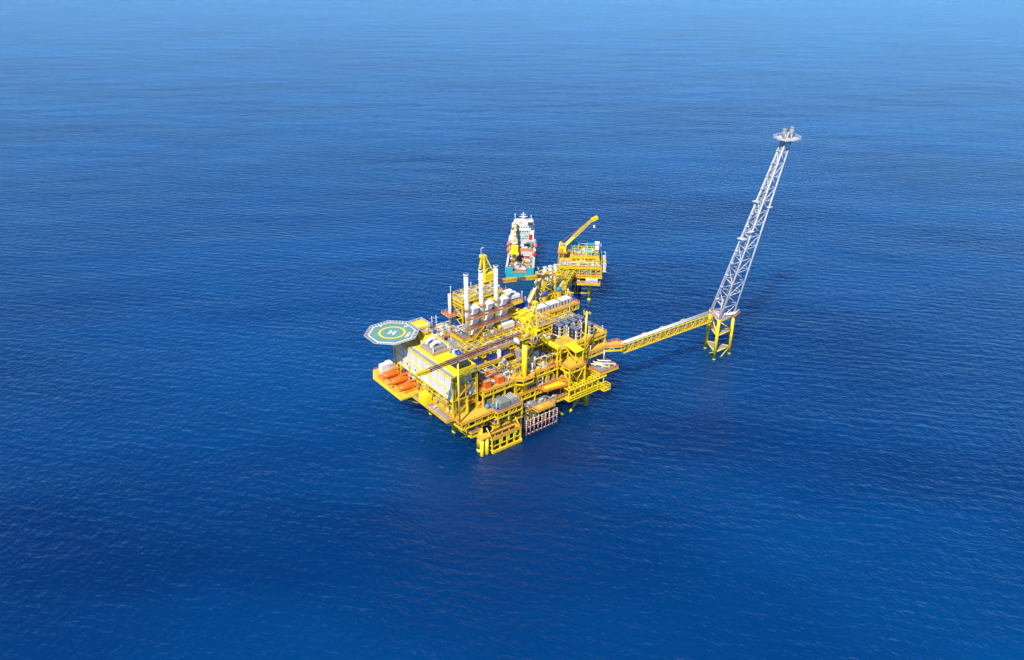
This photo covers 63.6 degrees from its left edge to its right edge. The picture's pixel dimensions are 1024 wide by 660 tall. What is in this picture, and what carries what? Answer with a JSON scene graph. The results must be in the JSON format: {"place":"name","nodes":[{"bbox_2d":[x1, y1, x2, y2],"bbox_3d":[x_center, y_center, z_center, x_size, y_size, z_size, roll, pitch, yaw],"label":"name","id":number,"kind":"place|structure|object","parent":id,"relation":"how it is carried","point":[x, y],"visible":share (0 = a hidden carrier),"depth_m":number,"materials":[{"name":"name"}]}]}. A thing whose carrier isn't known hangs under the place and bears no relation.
{"place":"outdoors","nodes":[
{"label":"outdoors","id":0,"kind":"place"},
{"bbox_2d":[0,0,1023,659],"bbox_3d":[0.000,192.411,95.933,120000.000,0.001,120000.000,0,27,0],"label":"sea","id":1,"kind":"structure","parent":0,"point":[232,232],"depth_m":487.18,"materials":[{"name":"liquid"}]},
{"bbox_2d":[373,264,625,456],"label":"production platform","id":2,"kind":"structure","parent":1,"relation":"in","point":[564,371],"depth_m":389.62,"materials":[{"name":"yellow metal"}]},
{"bbox_2d":[379,359,394,372],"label":"storage container","id":3,"kind":"object","parent":2,"relation":"on","point":[384,367],"visible":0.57,"depth_m":400.41,"materials":[{"name":"white metal"}]},
{"bbox_2d":[382,364,404,380],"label":"lifeboat","id":4,"kind":"object","parent":2,"relation":"on","point":[392,372],"visible":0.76,"depth_m":394.16,"materials":[{"name":"orange plastic"}]},
{"bbox_2d":[390,369,410,386],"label":"lifeboat","id":5,"kind":"object","parent":2,"relation":"on","point":[400,378],"visible":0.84,"depth_m":389.09,"materials":[{"name":"orange plastic"}]},
{"bbox_2d":[398,375,420,392],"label":"lifeboat","id":6,"kind":"object","parent":2,"relation":"on","point":[408,385],"visible":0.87,"depth_m":383.96,"materials":[{"name":"orange plastic"}]},
{"bbox_2d":[393,316,477,417],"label":"living quarters","id":7,"kind":"structure","parent":2,"relation":"on","point":[413,357],"depth_m":371.00,"materials":[{"name":"white metal"}]},
{"bbox_2d":[364,320,419,349],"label":"helideck","id":8,"kind":"object","parent":7,"relation":"attached to","point":[391,332],"visible":1,"depth_m":383.15,"materials":[{"name":"metal"}]},
{"bbox_2d":[420,335,449,355],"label":"air handling unit","id":9,"kind":"object","parent":7,"relation":"on","point":[433,346],"visible":1,"depth_m":375.81,"materials":[{"name":"white metal"}]},
{"bbox_2d":[462,273,479,336],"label":"exhaust stack","id":10,"kind":"object","parent":2,"relation":"on","point":[471,309],"visible":0.95,"depth_m":385.52,"materials":[{"name":"white metal"}]},
{"bbox_2d":[469,356,482,365],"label":"cooler fan","id":11,"kind":"object","parent":2,"relation":"on","point":[477,360],"visible":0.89,"depth_m":380.25},
{"bbox_2d":[415,300,540,391],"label":"pedestal crane","id":12,"kind":"object","parent":2,"relation":"on","point":[524,336],"visible":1,"depth_m":369.36,"materials":[{"name":"yellow metal"}]},
{"bbox_2d":[474,374,490,389],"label":"skip container","id":13,"kind":"object","parent":2,"relation":"on","point":[485,384],"visible":0.83,"depth_m":370.99,"materials":[{"name":"orange metal"}]},
{"bbox_2d":[476,269,494,331],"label":"exhaust stack","id":14,"kind":"object","parent":2,"relation":"on","point":[487,304],"visible":0.91,"depth_m":390.23,"materials":[{"name":"white metal"}]},
{"bbox_2d":[482,361,495,372],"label":"compressor","id":15,"kind":"object","parent":2,"relation":"on","point":[490,367],"visible":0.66,"depth_m":383.00,"materials":[{"name":"blue metal"}]},
{"bbox_2d":[483,351,496,360],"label":"cooler fan","id":16,"kind":"object","parent":2,"relation":"on","point":[490,356],"visible":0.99,"depth_m":384.50},
{"bbox_2d":[484,393,499,404],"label":"equipment crate","id":17,"kind":"object","parent":2,"relation":"on","point":[488,400],"visible":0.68,"depth_m":373.74,"materials":[{"name":"grey metal"}]},
{"bbox_2d":[488,377,495,384],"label":"equipment pallet","id":18,"kind":"object","parent":2,"relation":"on","point":[493,382],"visible":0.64,"depth_m":373.90,"materials":[{"name":"white metal"}]},
{"bbox_2d":[487,369,503,384],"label":"skip container","id":19,"kind":"object","parent":2,"relation":"on","point":[497,376],"visible":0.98,"depth_m":374.71,"materials":[{"name":"orange metal"}]},
{"bbox_2d":[491,264,508,326],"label":"exhaust stack","id":20,"kind":"object","parent":2,"relation":"on","point":[500,300],"visible":0.91,"depth_m":394.67,"materials":[{"name":"white metal"}]},
{"bbox_2d":[493,394,510,409],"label":"generator enclosure","id":21,"kind":"object","parent":2,"relation":"on","point":[503,401],"visible":1,"depth_m":370.60,"materials":[{"name":"grey metal"}]},
{"bbox_2d":[496,357,510,369],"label":"compressor","id":22,"kind":"object","parent":2,"relation":"on","point":[504,361],"visible":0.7,"depth_m":385.85,"materials":[{"name":"grey metal"}]},
{"bbox_2d":[501,347,508,355],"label":"cooler fan","id":23,"kind":"object","parent":2,"relation":"on","point":[504,351],"visible":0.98,"depth_m":388.86},
{"bbox_2d":[501,369,509,376],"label":"pump skid","id":24,"kind":"object","parent":2,"relation":"on","point":[505,373],"visible":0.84,"depth_m":379.14,"materials":[{"name":"white metal"}]},
{"bbox_2d":[498,319,513,329],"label":"filter house","id":25,"kind":"structure","parent":2,"relation":"on","point":[507,322],"depth_m":396.87,"materials":[{"name":"white metal"}]},
{"bbox_2d":[502,288,511,293],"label":"air duct","id":26,"kind":"object","parent":2,"relation":"on","point":[506,290],"visible":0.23,"depth_m":415.23,"materials":[{"name":"white metal"}]},
{"bbox_2d":[505,392,519,404],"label":"louvred cooler","id":27,"kind":"object","parent":2,"relation":"on","point":[513,398],"visible":0.88,"depth_m":375.28,"materials":[{"name":"grey metal"}]},
{"bbox_2d":[508,307,518,312],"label":"cooler hood","id":28,"kind":"object","parent":2,"relation":"on","point":[513,309],"visible":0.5,"depth_m":409.81,"materials":[{"name":"yellow metal"}]},
{"bbox_2d":[478,247,549,283],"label":"pedestal crane","id":29,"kind":"object","parent":2,"relation":"on","point":[488,274],"visible":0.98,"depth_m":411.58,"materials":[{"name":"yellow metal"}]},
{"bbox_2d":[508,292,519,301],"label":"air duct","id":30,"kind":"object","parent":2,"relation":"on","point":[514,295],"visible":0.67,"depth_m":410.07,"materials":[{"name":"white metal"}]},
{"bbox_2d":[509,313,519,321],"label":"cooler hood","id":31,"kind":"object","parent":2,"relation":"on","point":[515,318],"visible":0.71,"depth_m":402.72,"materials":[{"name":"yellow metal"}]},
{"bbox_2d":[515,311,524,316],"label":"cooler hood","id":32,"kind":"object","parent":2,"relation":"on","point":[521,314],"visible":0.55,"depth_m":405.77,"materials":[{"name":"yellow metal"}]},
{"bbox_2d":[516,300,531,309],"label":"tarpaulined winch","id":33,"kind":"object","parent":2,"relation":"on","point":[524,304],"visible":0.86,"depth_m":416.37,"materials":[{"name":"blue fabric"}]},
{"bbox_2d":[519,316,529,324],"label":"cooler hood","id":34,"kind":"object","parent":2,"relation":"on","point":[522,318],"visible":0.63,"depth_m":400.71,"materials":[{"name":"yellow metal"}]},
{"bbox_2d":[520,308,530,316],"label":"cooler hood","id":35,"kind":"object","parent":2,"relation":"on","point":[525,311],"visible":0.54,"depth_m":408.88,"materials":[{"name":"yellow metal"}]},
{"bbox_2d":[531,355,535,368],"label":"upright vessel","id":36,"kind":"object","parent":2,"relation":"on","point":[534,361],"visible":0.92,"depth_m":385.40,"materials":[{"name":"white metal"}]},
{"bbox_2d":[534,351,538,364],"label":"upright vessel","id":37,"kind":"object","parent":2,"relation":"on","point":[536,353],"visible":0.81,"depth_m":387.51,"materials":[{"name":"metal"}]},
{"bbox_2d":[533,303,548,312],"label":"turbine enclosure","id":38,"kind":"object","parent":2,"relation":"on","point":[541,307],"visible":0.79,"depth_m":419.98,"materials":[{"name":"white metal"}]},
{"bbox_2d":[541,352,545,363],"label":"upright vessel","id":39,"kind":"object","parent":2,"relation":"on","point":[542,353],"visible":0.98,"depth_m":389.66,"materials":[{"name":"blue metal"}]},
{"bbox_2d":[542,266,546,301],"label":"vent column","id":40,"kind":"structure","parent":2,"relation":"on","point":[544,268],"depth_m":431.92,"materials":[{"name":"white metal"}]},
{"bbox_2d":[542,291,547,303],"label":"rack drum","id":41,"kind":"object","parent":2,"relation":"on","point":[544,294],"visible":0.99,"depth_m":428.83,"materials":[{"name":"yellow metal"}]},
{"bbox_2d":[548,265,552,298],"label":"vent column","id":42,"kind":"structure","parent":2,"relation":"on","point":[549,269],"depth_m":434.40,"materials":[{"name":"white metal"}]},
{"bbox_2d":[544,299,560,309],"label":"turbine enclosure","id":43,"kind":"object","parent":2,"relation":"on","point":[553,303],"visible":0.99,"depth_m":424.36,"materials":[{"name":"white metal"}]},
{"bbox_2d":[553,264,557,296],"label":"vent column","id":44,"kind":"structure","parent":2,"relation":"on","point":[555,266],"depth_m":435.61,"materials":[{"name":"white metal"}]},
{"bbox_2d":[551,321,564,336],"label":"equipment block","id":45,"kind":"structure","parent":2,"relation":"on","point":[557,328],"depth_m":403.71,"materials":[{"name":"metal"}]},
{"bbox_2d":[556,286,561,296],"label":"rack drum","id":46,"kind":"object","parent":2,"relation":"on","point":[558,289],"visible":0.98,"depth_m":434.67,"materials":[{"name":"yellow metal"}]},
{"bbox_2d":[557,295,572,305],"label":"turbine enclosure","id":47,"kind":"object","parent":2,"relation":"on","point":[565,299],"visible":0.99,"depth_m":428.82,"materials":[{"name":"white metal"}]},
{"bbox_2d":[559,319,571,333],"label":"equipment block","id":48,"kind":"structure","parent":2,"relation":"on","point":[566,323],"depth_m":405.64,"materials":[{"name":"metal"}]},
{"bbox_2d":[559,270,574,293],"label":"link bridge","id":49,"kind":"structure","parent":2,"relation":"attached to","point":[570,278],"depth_m":491.33,"materials":[{"name":"yellow metal"}]},
{"bbox_2d":[566,316,578,326],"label":"equipment block","id":50,"kind":"structure","parent":2,"relation":"on","point":[574,321],"depth_m":408.42,"materials":[{"name":"metal"}]},
{"bbox_2d":[568,325,581,339],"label":"equipment block","id":51,"kind":"structure","parent":2,"relation":"on","point":[574,332],"depth_m":400.29,"materials":[{"name":"metal"}]},
{"bbox_2d":[573,314,585,327],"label":"equipment block","id":52,"kind":"structure","parent":2,"relation":"on","point":[579,317],"depth_m":410.72,"materials":[{"name":"metal"}]},
{"bbox_2d":[581,320,594,334],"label":"equipment block","id":53,"kind":"structure","parent":2,"relation":"on","point":[590,327],"depth_m":405.20,"materials":[{"name":"metal"}]},
{"bbox_2d":[619,311,712,352],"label":"flare bridge","id":54,"kind":"structure","parent":2,"relation":"attached to","point":[656,338],"depth_m":425.73,"materials":[{"name":"yellow metal"}]},
{"bbox_2d":[505,212,536,279],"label":"supply vessel","id":55,"kind":"object","parent":1,"relation":"on","point":[523,237],"visible":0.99,"depth_m":570.25,"materials":[{"name":"white metal"}]},
{"bbox_2d":[521,254,528,258],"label":"cargo box","id":56,"kind":"object","parent":55,"relation":"on","point":[524,255],"visible":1,"depth_m":567.22,"materials":[{"name":"white metal"}]},
{"bbox_2d":[558,243,605,299],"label":"wellhead platform","id":57,"kind":"structure","parent":1,"relation":"in","point":[587,269],"depth_m":510.20,"materials":[{"name":"yellow metal"}]},
{"bbox_2d":[558,215,598,257],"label":"pedestal crane","id":58,"kind":"object","parent":57,"relation":"on","point":[562,249],"visible":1,"depth_m":515.61,"materials":[{"name":"yellow metal"}]},
{"bbox_2d":[583,248,593,255],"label":"equipment skid","id":59,"kind":"object","parent":57,"relation":"on","point":[587,250],"visible":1,"depth_m":513.47,"materials":[{"name":"metal"}]},
{"bbox_2d":[595,246,598,254],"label":"tall cabinet","id":60,"kind":"object","parent":57,"relation":"on","point":[596,248],"visible":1,"depth_m":513.87,"materials":[{"name":"white metal"}]},
{"bbox_2d":[704,127,801,359],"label":"flare tower","id":61,"kind":"structure","parent":1,"relation":"in","point":[721,315],"depth_m":437.40,"materials":[{"name":"white metal"}]},
{"bbox_2d":[513,331,519,344],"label":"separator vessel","id":62,"kind":"object","parent":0,"point":[516,340],"visible":0.57,"depth_m":387.42,"materials":[{"name":"white metal"}]},
{"bbox_2d":[590,349,615,367],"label":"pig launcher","id":63,"kind":"object","parent":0,"point":[600,363],"visible":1,"depth_m":404.80,"materials":[{"name":"white metal"}]}
]}

